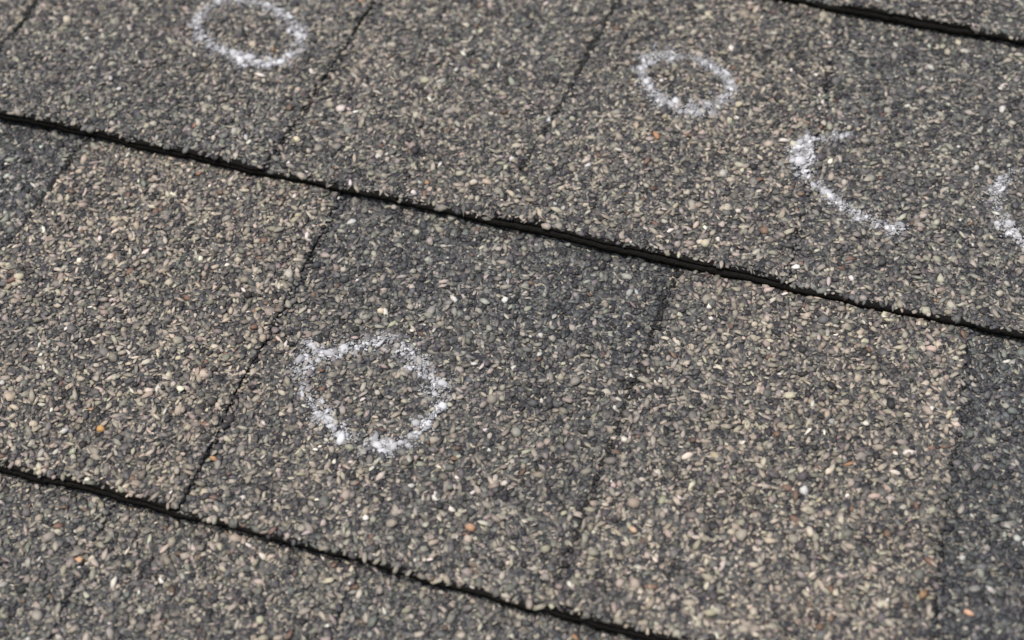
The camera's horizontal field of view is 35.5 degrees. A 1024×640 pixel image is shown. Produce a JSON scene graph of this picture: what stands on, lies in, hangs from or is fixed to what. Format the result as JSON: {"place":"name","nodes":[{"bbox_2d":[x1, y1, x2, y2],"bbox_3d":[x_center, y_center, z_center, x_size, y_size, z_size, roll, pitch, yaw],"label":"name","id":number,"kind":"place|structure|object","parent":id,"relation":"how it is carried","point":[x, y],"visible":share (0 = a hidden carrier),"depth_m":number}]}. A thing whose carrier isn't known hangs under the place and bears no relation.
{"place":"outdoors","nodes":[
{"label":"outdoors","id":0,"kind":"place"},
{"label":"ground","id":1,"kind":"structure","parent":0,"visible":0},
{"label":"roof","id":2,"kind":"structure","parent":1,"relation":"on","visible":0},
{"bbox_2d":[0,472,641,639],"bbox_3d":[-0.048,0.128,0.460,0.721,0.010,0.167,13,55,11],"label":"asphalt shingle","id":3,"kind":"object","parent":2,"relation":"on","point":[76,564],"visible":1,"depth_m":0.50},
{"bbox_2d":[0,119,1023,639],"bbox_3d":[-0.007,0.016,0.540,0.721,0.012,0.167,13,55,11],"label":"asphalt shingle","id":4,"kind":"object","parent":3,"relation":"on","point":[634,447],"visible":1,"depth_m":0.53},
{"bbox_2d":[0,0,1023,339],"bbox_3d":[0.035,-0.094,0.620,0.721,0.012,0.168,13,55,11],"label":"asphalt shingle","id":5,"kind":"object","parent":4,"relation":"on","point":[844,158],"visible":1,"depth_m":0.61},
{"bbox_2d":[777,0,1023,44],"bbox_3d":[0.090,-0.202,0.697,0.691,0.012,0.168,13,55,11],"label":"asphalt shingle","id":6,"kind":"object","parent":5,"relation":"on","point":[1002,20],"visible":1,"depth_m":0.63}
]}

